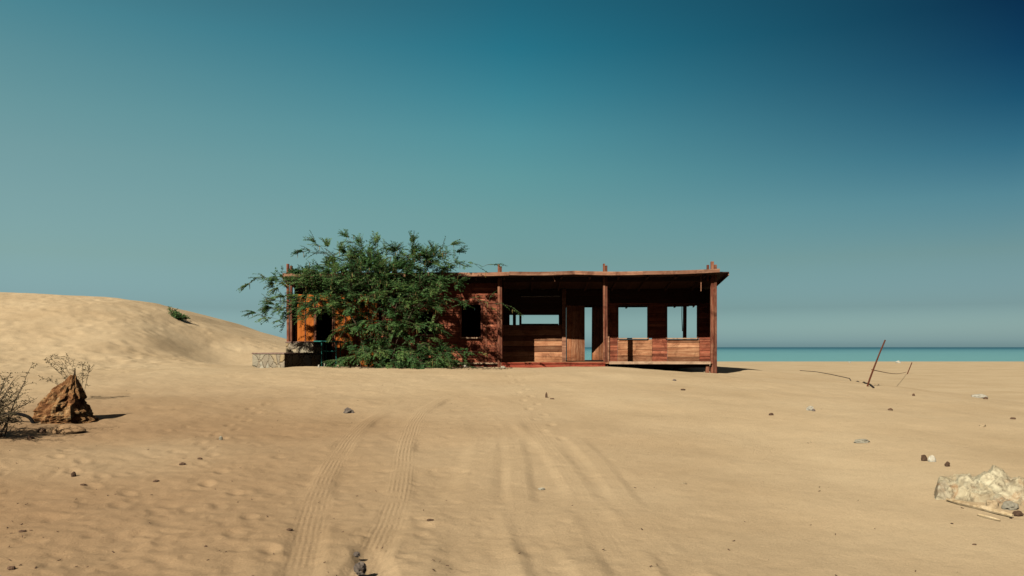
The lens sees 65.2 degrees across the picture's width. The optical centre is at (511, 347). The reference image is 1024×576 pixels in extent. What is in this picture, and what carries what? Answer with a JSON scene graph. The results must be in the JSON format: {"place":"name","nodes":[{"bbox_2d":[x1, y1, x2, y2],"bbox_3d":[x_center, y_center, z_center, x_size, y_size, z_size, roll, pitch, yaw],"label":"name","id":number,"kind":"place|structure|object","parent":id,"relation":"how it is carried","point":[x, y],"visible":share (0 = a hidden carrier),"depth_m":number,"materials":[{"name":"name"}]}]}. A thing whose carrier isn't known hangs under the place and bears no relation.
{"place":"outdoors","nodes":[
{"label":"outdoors","id":0,"kind":"place"},
{"bbox_2d":[0,292,1023,575],"bbox_3d":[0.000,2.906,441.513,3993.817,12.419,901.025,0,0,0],"label":"sand ground","id":1,"kind":"structure","parent":0,"point":[610,460],"depth_m":9.67,"materials":[{"name":"beige sand"}]},
{"bbox_2d":[0,412,35,423],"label":"bent pipe","id":2,"kind":"object","parent":1,"relation":"on","point":[31,419],"visible":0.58,"depth_m":12.48,"materials":[{"name":"black rubber"}]},
{"bbox_2d":[0,362,37,436],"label":"dry shrub","id":3,"kind":"object","parent":1,"relation":"on","point":[7,419],"visible":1,"depth_m":11.28,"materials":[{"name":"brown plant"}]},
{"bbox_2d":[37,427,46,432],"bbox_3d":[-6.974,1.252,11.879,0.123,0.132,0.104,0,0,0],"label":"clod","id":4,"kind":"object","parent":1,"relation":"on","point":[42,430],"visible":0.78,"depth_m":11.85,"materials":[{"name":"stone"}]},
{"bbox_2d":[32,369,98,423],"bbox_3d":[-7.255,0.808,12.957,0.917,0.926,0.875,0,0,-44],"label":"earth mound","id":5,"kind":"object","parent":1,"relation":"on","point":[64,402],"visible":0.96,"depth_m":12.75,"materials":[{"name":"brown soil"}]},
{"bbox_2d":[38,353,94,390],"bbox_3d":[-8.591,0.573,15.262,1.117,0.974,0.452,0,0,0],"label":"desert sprig","id":6,"kind":"object","parent":1,"relation":"on","point":[48,361],"visible":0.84,"depth_m":15.24,"materials":[{"name":"brown plant"}]},
{"bbox_2d":[51,423,85,433],"bbox_3d":[-6.569,1.239,11.859,0.497,0.212,0.285,0,0,0],"label":"stone","id":7,"kind":"object","parent":1,"relation":"on","point":[69,428],"visible":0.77,"depth_m":11.77,"materials":[{"name":"beige stone"}]},
{"bbox_2d":[167,306,190,319],"bbox_3d":[-15.492,-1.577,37.065,1.082,0.672,0.896,0,0,0],"label":"dune bush","id":8,"kind":"object","parent":1,"relation":"on","point":[176,314],"visible":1,"depth_m":37.05,"materials":[{"name":"green plant"}]},
{"bbox_2d":[252,352,323,367],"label":"stone platform","id":9,"kind":"structure","parent":1,"relation":"on","point":[274,360],"depth_m":25.17,"materials":[{"name":"stone"}]},
{"bbox_2d":[285,342,323,352],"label":"stone block","id":10,"kind":"structure","parent":9,"relation":"on","point":[303,347],"depth_m":25.35,"materials":[{"name":"stone"}]},
{"bbox_2d":[313,341,342,366],"bbox_3d":[-5.878,0.259,25.600,0.790,0.925,0.700,0,0,0],"label":"turquoise table","id":11,"kind":"object","parent":1,"relation":"on","point":[326,351],"visible":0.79,"depth_m":25.29,"materials":[{"name":"paint"}]},
{"bbox_2d":[343,407,353,412],"bbox_3d":[-2.857,1.125,14.008,0.188,0.146,0.156,0,0,-22],"label":"stone","id":12,"kind":"object","parent":1,"relation":"on","point":[348,410],"visible":0.86,"depth_m":13.97,"materials":[{"name":"grey stone"}]},
{"bbox_2d":[353,551,359,556],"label":"stone","id":13,"kind":"object","parent":1,"relation":"on","point":[356,554],"visible":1,"depth_m":5.83,"materials":[{"name":"grey stone"}]},
{"bbox_2d":[354,561,366,575],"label":"stone","id":14,"kind":"object","parent":1,"relation":"on","point":[360,566],"visible":1,"depth_m":5.45,"materials":[{"name":"grey stone"}]},
{"bbox_2d":[236,229,522,368],"bbox_3d":[-3.965,-1.385,24.555,8.640,4.650,3.748,0,0,0],"label":"mesquite tree","id":15,"kind":"object","parent":1,"relation":"on","point":[378,267],"visible":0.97,"depth_m":24.09,"materials":[{"name":"green plant"}]},
{"bbox_2d":[359,366,511,369],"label":"leaf litter","id":16,"kind":"object","parent":1,"relation":"on","point":[453,367],"visible":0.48,"depth_m":24.07,"materials":[{"name":"brown plant"}]},
{"bbox_2d":[281,261,728,372],"bbox_3d":[-0.244,-0.641,28.257,14.430,4.282,5.284,0,0,0],"label":"wooden beach hut","id":17,"kind":"object","parent":1,"relation":"on","point":[568,297],"visible":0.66,"depth_m":27.53,"materials":[{"name":"brown wood"}]},
{"bbox_2d":[415,310,434,335],"bbox_3d":[-2.853,-0.785,26.130,0.643,0.853,0.090,0,0,0],"label":"window frame","id":18,"kind":"structure","parent":17,"relation":"in","point":[419,310],"depth_m":26.13,"materials":[{"name":"brown wood"}]},
{"bbox_2d":[460,303,482,338],"bbox_3d":[-1.335,-0.857,26.130,0.748,1.180,0.090,0,0,0],"label":"window frame","id":19,"kind":"structure","parent":17,"relation":"in","point":[461,337],"depth_m":26.13,"materials":[{"name":"brown wood"}]},
{"bbox_2d":[566,306,584,360],"bbox_3d":[2.205,-0.486,27.783,0.643,1.913,0.107,0,0,0],"label":"door","id":20,"kind":"structure","parent":17,"relation":"in","point":[575,315],"depth_m":27.77,"materials":[{"name":"wood"}]},
{"bbox_2d":[592,306,602,359],"bbox_3d":[3.045,-0.486,28.044,0.105,1.913,0.664,0,0,-40],"label":"door","id":21,"kind":"structure","parent":17,"relation":"in","point":[597,311],"depth_m":28.09,"materials":[{"name":"wood"}]},
{"bbox_2d":[617,304,648,338],"bbox_3d":[4.190,-0.884,27.718,1.109,1.228,0.090,0,0,0],"label":"window frame","id":22,"kind":"structure","parent":17,"relation":"in","point":[618,305],"depth_m":27.72,"materials":[{"name":"brown wood"}]},
{"bbox_2d":[666,304,698,338],"bbox_3d":[5.897,-0.884,27.718,1.137,1.228,0.090,0,0,0],"label":"window frame","id":23,"kind":"structure","parent":17,"relation":"in","point":[697,305],"depth_m":27.72,"materials":[{"name":"brown wood"}]},
{"bbox_2d":[800,370,874,387],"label":"buried cable","id":24,"kind":"object","parent":1,"relation":"on","point":[871,385],"visible":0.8,"depth_m":48.94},
{"bbox_2d":[854,439,869,442],"bbox_3d":[4.853,1.311,11.106,0.229,0.080,0.159,0,0,0],"label":"stone","id":25,"kind":"object","parent":1,"relation":"on","point":[861,441],"visible":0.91,"depth_m":11.05,"materials":[{"name":"stone"}]},
{"bbox_2d":[867,340,885,386],"bbox_3d":[10.201,0.523,22.460,0.593,1.468,0.053,0,0,0],"label":"leaning pole","id":26,"kind":"object","parent":1,"relation":"on","point":[875,363],"visible":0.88,"depth_m":22.44,"materials":[{"name":"wood"}]},
{"bbox_2d":[921,455,926,460],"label":"stone","id":27,"kind":"object","parent":1,"relation":"on","point":[923,457],"visible":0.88,"depth_m":9.73,"materials":[{"name":"brown stone"}]},
{"bbox_2d":[928,455,935,461],"bbox_3d":[5.086,1.366,9.691,0.094,0.115,0.079,0,0,0],"label":"stone","id":28,"kind":"object","parent":1,"relation":"on","point":[931,458],"visible":0.86,"depth_m":9.66,"materials":[{"name":"white stone"}]},
{"bbox_2d":[934,465,1023,505],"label":"limestone outcrop","id":29,"kind":"object","parent":1,"relation":"on","point":[997,484],"visible":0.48,"depth_m":7.87,"materials":[{"name":"beige stone"}]},
{"bbox_2d":[971,394,987,397],"bbox_3d":[13.909,1.473,23.813,0.491,0.169,0.301,0,0,0],"label":"stone","id":30,"kind":"object","parent":1,"relation":"on","point":[979,395],"visible":0.59,"depth_m":23.71,"materials":[{"name":"white stone"}]},
{"bbox_2d":[946,498,1013,517],"bbox_3d":[4.400,1.511,7.550,0.052,0.063,0.675,0,0,-23],"label":"driftwood stick","id":31,"kind":"object","parent":1,"relation":"on","point":[981,507],"visible":1,"depth_m":7.51,"materials":[{"name":"brown wood"}]},
{"bbox_2d":[977,514,1000,520],"bbox_3d":[4.302,1.535,7.220,0.027,0.030,0.217,0,0,-23],"label":"driftwood splinter","id":32,"kind":"object","parent":1,"relation":"on","point":[986,516],"visible":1,"depth_m":7.21,"materials":[{"name":"brown wood"}]},
{"bbox_2d":[984,500,998,507],"bbox_3d":[4.567,1.506,7.609,0.140,0.110,0.091,0,0,0],"label":"stone","id":33,"kind":"object","parent":1,"relation":"on","point":[992,503],"visible":0.77,"depth_m":7.58,"materials":[{"name":"beige stone"}]},
{"bbox_2d":[1001,501,1018,509],"bbox_3d":[4.691,1.510,7.544,0.157,0.124,0.112,0,0,0],"label":"stone","id":34,"kind":"object","parent":1,"relation":"on","point":[1008,505],"visible":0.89,"depth_m":7.51,"materials":[{"name":"stone"}]},
{"bbox_2d":[1012,510,1023,516],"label":"stone","id":35,"kind":"object","parent":1,"relation":"on","point":[1017,513],"visible":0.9,"depth_m":7.30,"materials":[{"name":"brown stone"}]},
{"bbox_2d":[0,0,1023,346],"label":"sky","id":36,"kind":"structure","parent":0,"point":[854,169],"materials":[{"name":"blue"}]},
{"bbox_2d":[585,347,1023,360],"bbox_3d":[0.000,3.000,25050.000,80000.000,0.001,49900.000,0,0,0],"label":"sea","id":37,"kind":"structure","parent":0,"point":[870,353],"depth_m":380.99,"materials":[{"name":"liquid"}]}
]}

